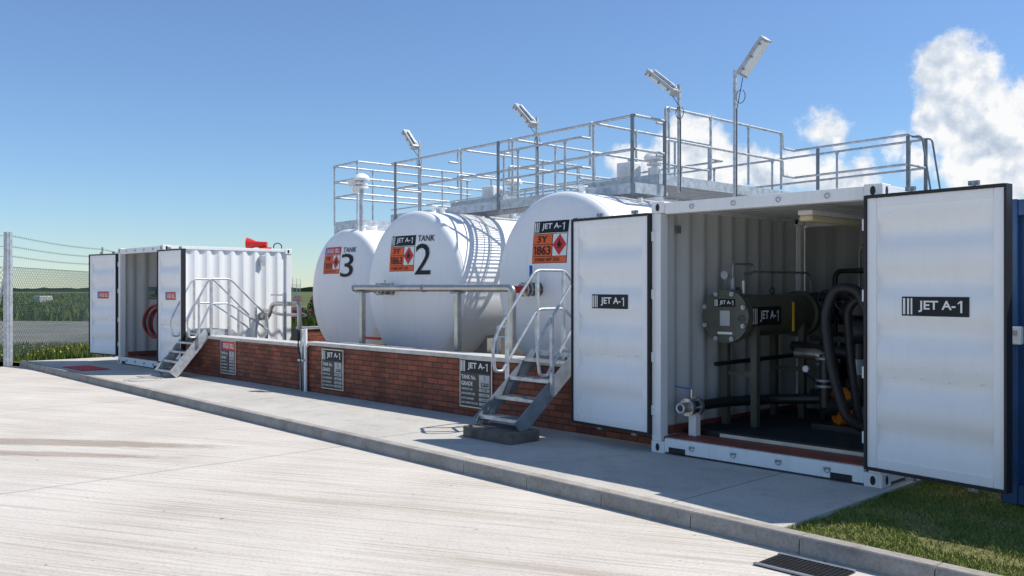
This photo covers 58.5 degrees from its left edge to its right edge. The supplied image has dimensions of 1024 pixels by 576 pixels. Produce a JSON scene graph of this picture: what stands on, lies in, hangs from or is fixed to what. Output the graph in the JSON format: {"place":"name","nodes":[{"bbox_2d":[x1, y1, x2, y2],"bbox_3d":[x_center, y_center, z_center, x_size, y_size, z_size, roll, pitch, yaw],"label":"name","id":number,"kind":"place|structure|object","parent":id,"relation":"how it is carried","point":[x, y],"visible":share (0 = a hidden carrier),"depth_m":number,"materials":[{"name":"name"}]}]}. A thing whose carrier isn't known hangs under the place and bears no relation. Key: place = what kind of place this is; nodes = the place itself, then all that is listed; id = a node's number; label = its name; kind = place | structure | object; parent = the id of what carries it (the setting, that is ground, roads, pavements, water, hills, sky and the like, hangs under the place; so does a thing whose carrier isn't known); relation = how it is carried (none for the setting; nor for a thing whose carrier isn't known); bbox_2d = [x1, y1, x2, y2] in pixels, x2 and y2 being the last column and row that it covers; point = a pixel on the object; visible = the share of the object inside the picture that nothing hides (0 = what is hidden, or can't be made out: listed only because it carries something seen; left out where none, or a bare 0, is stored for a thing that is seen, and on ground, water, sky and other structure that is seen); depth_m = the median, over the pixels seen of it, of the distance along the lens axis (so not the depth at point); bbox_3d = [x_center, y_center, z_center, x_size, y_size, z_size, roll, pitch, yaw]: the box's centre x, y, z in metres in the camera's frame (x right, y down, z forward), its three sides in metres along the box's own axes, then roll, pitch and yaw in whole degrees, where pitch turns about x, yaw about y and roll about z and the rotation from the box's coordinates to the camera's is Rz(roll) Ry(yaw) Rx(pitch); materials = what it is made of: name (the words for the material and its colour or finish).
{"place":"outdoors","nodes":[
{"label":"outdoors","id":0,"kind":"place"},
{"bbox_2d":[0,361,19,366],"bbox_3d":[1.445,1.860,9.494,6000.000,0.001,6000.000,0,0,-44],"label":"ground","id":1,"kind":"structure","parent":0,"point":[14,364],"depth_m":22.23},
{"bbox_2d":[20,361,1001,575],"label":"kerb","id":2,"kind":"structure","parent":1,"relation":"on","point":[861,557],"depth_m":7.57,"materials":[{"name":"concrete"}]},
{"bbox_2d":[0,321,88,345],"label":"tarmac yard","id":3,"kind":"structure","parent":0,"point":[71,331],"depth_m":36.36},
{"bbox_2d":[0,341,117,361],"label":"rough grass","id":4,"kind":"structure","parent":0,"point":[72,351],"depth_m":22.66,"materials":[{"name":"green plant"}]},
{"bbox_2d":[0,366,884,575],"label":"concrete apron","id":5,"kind":"object","parent":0,"point":[96,480],"visible":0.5,"depth_m":7.41,"materials":[{"name":"grey concrete"}]},
{"bbox_2d":[753,552,855,575],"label":"drain grate","id":6,"kind":"object","parent":5,"relation":"on","point":[791,564],"visible":1,"depth_m":5.92,"materials":[{"name":"metal"}]},
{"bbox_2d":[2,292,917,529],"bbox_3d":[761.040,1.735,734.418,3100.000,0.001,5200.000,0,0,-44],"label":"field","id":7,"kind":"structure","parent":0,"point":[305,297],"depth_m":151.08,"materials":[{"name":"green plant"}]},
{"bbox_2d":[33,296,51,301],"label":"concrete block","id":8,"kind":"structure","parent":7,"relation":"on","point":[42,297],"depth_m":74.40,"materials":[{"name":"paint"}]},
{"bbox_2d":[0,292,88,320],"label":"field weeds","id":9,"kind":"object","parent":7,"relation":"on","point":[73,308],"visible":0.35,"depth_m":51.29,"materials":[{"name":"green plant"}]},
{"bbox_2d":[0,232,300,366],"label":"chain link fence","id":10,"kind":"object","parent":7,"relation":"on","point":[6,289],"visible":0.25,"depth_m":22.77,"materials":[{"name":"metal"}]},
{"bbox_2d":[13,287,312,291],"bbox_3d":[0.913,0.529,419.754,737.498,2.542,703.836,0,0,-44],"label":"hedgerow","id":11,"kind":"object","parent":7,"relation":"on","point":[307,289],"visible":0.09,"depth_m":419.75,"materials":[{"name":"green plant"}]},
{"bbox_2d":[291,295,317,325],"bbox_3d":[-5.956,0.872,26.222,3.044,1.374,3.009,0,0,-44],"label":"flowering bush","id":12,"kind":"object","parent":7,"relation":"on","point":[311,309],"visible":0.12,"depth_m":26.48,"materials":[{"name":"green plant"}]},
{"bbox_2d":[291,307,317,340],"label":"tall grass","id":13,"kind":"structure","parent":7,"relation":"on","point":[306,322],"depth_m":25.54,"materials":[{"name":"green plant"}]},
{"bbox_2d":[29,357,923,528],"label":"pavement","id":14,"kind":"structure","parent":0,"point":[780,498],"depth_m":9.28,"materials":[{"name":"concrete"}]},
{"bbox_2d":[64,365,107,370],"bbox_3d":[-9.005,1.690,19.322,0.550,0.013,1.250,0,0,-44],"label":"red mat","id":15,"kind":"object","parent":14,"relation":"on","point":[86,368],"visible":1,"depth_m":19.18,"materials":[{"name":"red rubber"}]},
{"bbox_2d":[123,378,161,381],"bbox_3d":[-6.833,1.698,16.937,0.671,0.012,0.672,0,0,-44],"label":"manhole cover","id":16,"kind":"object","parent":14,"relation":"on","point":[142,378],"visible":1,"depth_m":16.79,"materials":[{"name":"metal"}]},
{"bbox_2d":[89,243,291,368],"bbox_3d":[-7.058,0.335,20.691,3.222,2.730,4.760,0,0,-44],"label":"shipping container","id":17,"kind":"object","parent":14,"relation":"on","point":[122,280],"visible":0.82,"depth_m":20.45,"materials":[{"name":"white metal"}]},
{"bbox_2d":[92,254,179,358],"bbox_3d":[-8.089,0.375,19.707,4.552,2.100,0.174,0,0,45],"label":"door panel","id":18,"kind":"structure","parent":17,"relation":"in","point":[103,273],"depth_m":20.74,"materials":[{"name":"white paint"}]},
{"bbox_2d":[142,287,156,338],"bbox_3d":[-7.628,0.745,20.037,0.708,1.530,0.805,0,0,-44],"label":"hose reel","id":19,"kind":"object","parent":17,"relation":"on","point":[152,292],"visible":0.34,"depth_m":20.07,"materials":[{"name":"rubber"}]},
{"bbox_2d":[245,238,271,248],"bbox_3d":[-5.723,-1.000,20.666,0.571,0.279,0.283,0,0,1],"label":"warning horn","id":20,"kind":"object","parent":17,"relation":"on","point":[250,243],"visible":0.92,"depth_m":20.60,"materials":[{"name":"red plastic"}]},
{"bbox_2d":[154,278,268,377],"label":"access stairs","id":21,"kind":"structure","parent":14,"relation":"on","point":[184,360],"depth_m":17.87,"materials":[{"name":"metal"}]},
{"bbox_2d":[172,338,307,390],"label":"front wall","id":22,"kind":"structure","parent":14,"relation":"on","point":[271,364],"depth_m":16.34,"materials":[{"name":"red brick"}]},
{"bbox_2d":[220,340,235,374],"bbox_3d":[-5.309,1.295,17.092,0.030,0.630,0.600,0,0,-44],"label":"tank information sign","id":23,"kind":"object","parent":22,"relation":"attached to","point":[227,356],"visible":1,"depth_m":17.07,"materials":[{"name":"metal"}]},
{"bbox_2d":[192,335,307,346],"bbox_3d":[-5.110,0.953,17.130,0.360,0.055,5.300,0,0,-44],"label":"coping","id":24,"kind":"object","parent":22,"relation":"on","point":[259,340],"visible":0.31,"depth_m":16.42,"materials":[{"name":"paint"}]},
{"bbox_2d":[292,329,306,391],"bbox_3d":[-3.489,1.185,15.069,0.120,1.030,0.320,0,0,-44],"label":"earthing post","id":25,"kind":"object","parent":14,"relation":"on","point":[298,335],"visible":1,"depth_m":15.02,"materials":[{"name":"metal"}]},
{"bbox_2d":[307,329,325,341],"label":"side wall","id":26,"kind":"structure","parent":14,"relation":"on","point":[314,335],"depth_m":20.96,"materials":[{"name":"red brick"}]},
{"bbox_2d":[296,326,319,328],"bbox_3d":[-2.064,0.915,23.506,7.670,0.050,0.340,0,0,-44],"label":"side coping","id":27,"kind":"object","parent":26,"relation":"on","point":[311,327],"visible":0.21,"depth_m":20.93,"materials":[{"name":"paint"}]},
{"bbox_2d":[308,345,651,443],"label":"front wall","id":28,"kind":"structure","parent":14,"relation":"on","point":[426,382],"depth_m":12.78,"materials":[{"name":"red brick"}]},
{"bbox_2d":[322,348,343,390],"bbox_3d":[-2.845,1.290,14.481,0.030,0.640,0.620,0,0,-44],"label":"tank information sign","id":29,"kind":"object","parent":28,"relation":"attached to","point":[332,369],"visible":1,"depth_m":14.45,"materials":[{"name":"metal"}]},
{"bbox_2d":[307,341,566,366],"bbox_3d":[-0.719,0.912,12.515,0.380,0.055,7.360,0,0,-44],"label":"coping","id":30,"kind":"object","parent":28,"relation":"on","point":[449,353],"visible":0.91,"depth_m":12.95,"materials":[{"name":"paint"}]},
{"bbox_2d":[460,358,492,408],"bbox_3d":[-0.477,1.255,12.000,0.030,0.650,0.640,0,0,-44],"label":"tank information sign","id":31,"kind":"object","parent":28,"relation":"attached to","point":[476,384],"visible":0.98,"depth_m":11.99,"materials":[{"name":"metal"}]},
{"bbox_2d":[463,269,570,444],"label":"access stairs","id":32,"kind":"structure","parent":14,"relation":"on","point":[520,431],"depth_m":10.54,"materials":[{"name":"metal"}]},
{"bbox_2d":[571,180,1012,493],"bbox_3d":[3.230,0.405,9.584,3.274,2.590,4.695,0,0,-44],"label":"shipping container","id":33,"kind":"object","parent":14,"relation":"on","point":[937,299],"visible":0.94,"depth_m":8.83,"materials":[{"name":"white metal"}]},
{"bbox_2d":[702,263,821,427],"bbox_3d":[2.876,0.618,10.278,1.813,1.784,0.570,0,0,-44],"label":"filter vessel","id":34,"kind":"object","parent":33,"relation":"on","point":[731,314],"visible":1,"depth_m":9.91,"materials":[{"name":"green paint"}]},
{"bbox_2d":[675,244,863,435],"bbox_3d":[3.157,0.506,9.730,2.637,2.051,1.784,0,0,-44],"label":"fuel pipework","id":35,"kind":"object","parent":33,"relation":"on","point":[693,408],"visible":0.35,"depth_m":10.05,"materials":[{"name":"metal"}]},
{"bbox_2d":[579,198,993,477],"bbox_3d":[2.220,0.375,8.618,0.098,2.100,4.492,0,0,-40],"label":"door panel","id":36,"kind":"structure","parent":33,"relation":"in","point":[930,251],"depth_m":7.39,"materials":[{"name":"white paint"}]},
{"bbox_2d":[802,354,856,433],"bbox_3d":[3.599,1.090,9.569,0.705,0.780,0.835,0,0,-44],"label":"fuel pump","id":37,"kind":"object","parent":33,"relation":"on","point":[836,422],"visible":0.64,"depth_m":9.54,"materials":[{"name":"orange paint"}]},
{"bbox_2d":[798,209,863,226],"bbox_3d":[3.372,-0.715,9.466,1.350,0.110,0.160,0,0,-44],"label":"ceiling light","id":38,"kind":"object","parent":33,"relation":"attached to","point":[828,217],"visible":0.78,"depth_m":9.22,"materials":[{"name":"white paint"}]},
{"bbox_2d":[821,283,863,432],"bbox_3d":[3.212,0.694,8.651,0.557,1.482,0.223,0,0,27],"label":"fuel hose","id":39,"kind":"object","parent":33,"relation":"attached to","point":[856,421],"visible":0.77,"depth_m":8.67,"materials":[{"name":"black rubber"}]},
{"bbox_2d":[846,296,863,435],"bbox_3d":[3.514,0.580,9.006,0.400,1.860,0.639,0,0,-44],"label":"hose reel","id":40,"kind":"object","parent":33,"relation":"on","point":[858,325],"visible":0.27,"depth_m":8.95,"materials":[{"name":"rubber"}]},
{"bbox_2d":[0,0,1023,288],"label":"sky","id":41,"kind":"structure","parent":0,"point":[124,123],"materials":[{"name":"blue"}]},
{"bbox_2d":[783,480,1023,575],"bbox_3d":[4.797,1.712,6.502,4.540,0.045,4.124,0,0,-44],"label":"lawn","id":42,"kind":"structure","parent":0,"point":[922,488],"depth_m":6.62,"materials":[{"name":"green plant"}]},
{"bbox_2d":[1001,199,1023,504],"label":"shipping container","id":43,"kind":"object","parent":42,"relation":"on","point":[1016,496],"visible":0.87,"depth_m":7.19,"materials":[{"name":"blue metal"}]},
{"bbox_2d":[1013,326,1022,344],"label":"switch box","id":44,"kind":"object","parent":43,"relation":"attached to","point":[1017,335],"visible":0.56,"depth_m":7.11,"materials":[{"name":"white plastic"}]},
{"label":"bund floor","id":45,"kind":"structure","parent":0,"visible":0},
{"bbox_2d":[257,293,306,339],"bbox_3d":[-5.050,0.900,19.914,1.500,1.600,0.338,0,0,36],"label":"container pipework","id":46,"kind":"object","parent":45,"relation":"on","point":[284,303],"visible":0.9,"depth_m":19.71,"materials":[{"name":"silver metal"}]},
{"bbox_2d":[313,225,384,344],"bbox_3d":[-1.088,0.195,20.899,6.772,3.010,2.594,0,0,-44],"label":"fuel storage tank","id":47,"kind":"object","parent":45,"relation":"on","point":[344,262],"visible":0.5,"depth_m":18.49,"materials":[{"name":"white metal"}]},
{"bbox_2d":[348,173,369,231],"bbox_3d":[-3.108,-1.710,18.610,0.340,1.220,0.499,0,0,-44],"label":"tank vent","id":48,"kind":"object","parent":47,"relation":"on","point":[357,181],"visible":0.97,"depth_m":18.52,"materials":[{"name":"metal"}]},
{"bbox_2d":[351,265,542,355],"bbox_3d":[-1.020,0.675,14.235,0.920,1.990,3.895,0,0,-44],"label":"tank pipework","id":49,"kind":"object","parent":45,"relation":"on","point":[385,288],"visible":0.69,"depth_m":13.41,"materials":[{"name":"silver metal"}]},
{"bbox_2d":[370,206,525,355],"bbox_3d":[0.776,0.145,17.784,7.176,3.110,2.594,0,0,-44],"label":"fuel storage tank","id":50,"kind":"object","parent":45,"relation":"on","point":[432,246],"visible":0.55,"depth_m":15.10,"materials":[{"name":"white metal"}]},
{"bbox_2d":[482,179,521,218],"bbox_3d":[-0.176,-1.610,16.711,0.760,0.820,0.339,0,0,21],"label":"tank vent","id":51,"kind":"object","parent":50,"relation":"on","point":[488,190],"visible":0.42,"depth_m":16.61,"materials":[{"name":"white metal"}]},
{"bbox_2d":[499,185,667,354],"bbox_3d":[3.130,0.110,15.318,7.177,3.180,2.594,0,0,-44],"label":"fuel storage tank","id":52,"kind":"object","parent":45,"relation":"on","point":[539,237],"visible":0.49,"depth_m":12.99,"materials":[{"name":"white metal"}]},
{"bbox_2d":[333,106,940,234],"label":"tank walkway","id":53,"kind":"structure","parent":52,"relation":"on","point":[639,188],"depth_m":15.55,"materials":[{"name":"metal"}]},
{"bbox_2d":[401,129,420,210],"bbox_3d":[-1.946,-2.195,17.785,0.220,1.791,0.440,0,0,-44],"label":"floodlight pole","id":54,"kind":"object","parent":53,"relation":"attached to","point":[413,143],"visible":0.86,"depth_m":17.73,"materials":[{"name":"metal"}]},
{"bbox_2d":[512,103,539,194],"bbox_3d":[0.250,-2.272,15.484,0.220,1.744,0.519,0,0,-44],"label":"floodlight pole","id":55,"kind":"object","parent":53,"relation":"attached to","point":[525,116],"visible":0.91,"depth_m":15.41,"materials":[{"name":"metal"}]},
{"bbox_2d":[644,69,683,191],"bbox_3d":[2.240,-2.323,13.428,0.220,1.846,0.597,0,0,-44],"label":"floodlight pole","id":56,"kind":"object","parent":53,"relation":"attached to","point":[665,84],"visible":1,"depth_m":13.33,"materials":[{"name":"metal"}]},
{"bbox_2d":[733,35,771,196],"bbox_3d":[3.092,-1.915,11.867,0.158,2.630,0.541,0,0,-44],"label":"floodlight pole","id":57,"kind":"object","parent":53,"relation":"attached to","point":[752,58],"visible":0.81,"depth_m":12.03,"materials":[{"name":"metal"}]},
{"bbox_2d":[617,153,662,184],"bbox_3d":[2.034,-1.720,14.396,0.760,0.840,0.339,0,0,21],"label":"tank vent","id":58,"kind":"object","parent":52,"relation":"on","point":[623,169],"visible":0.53,"depth_m":14.33,"materials":[{"name":"white metal"}]}
]}

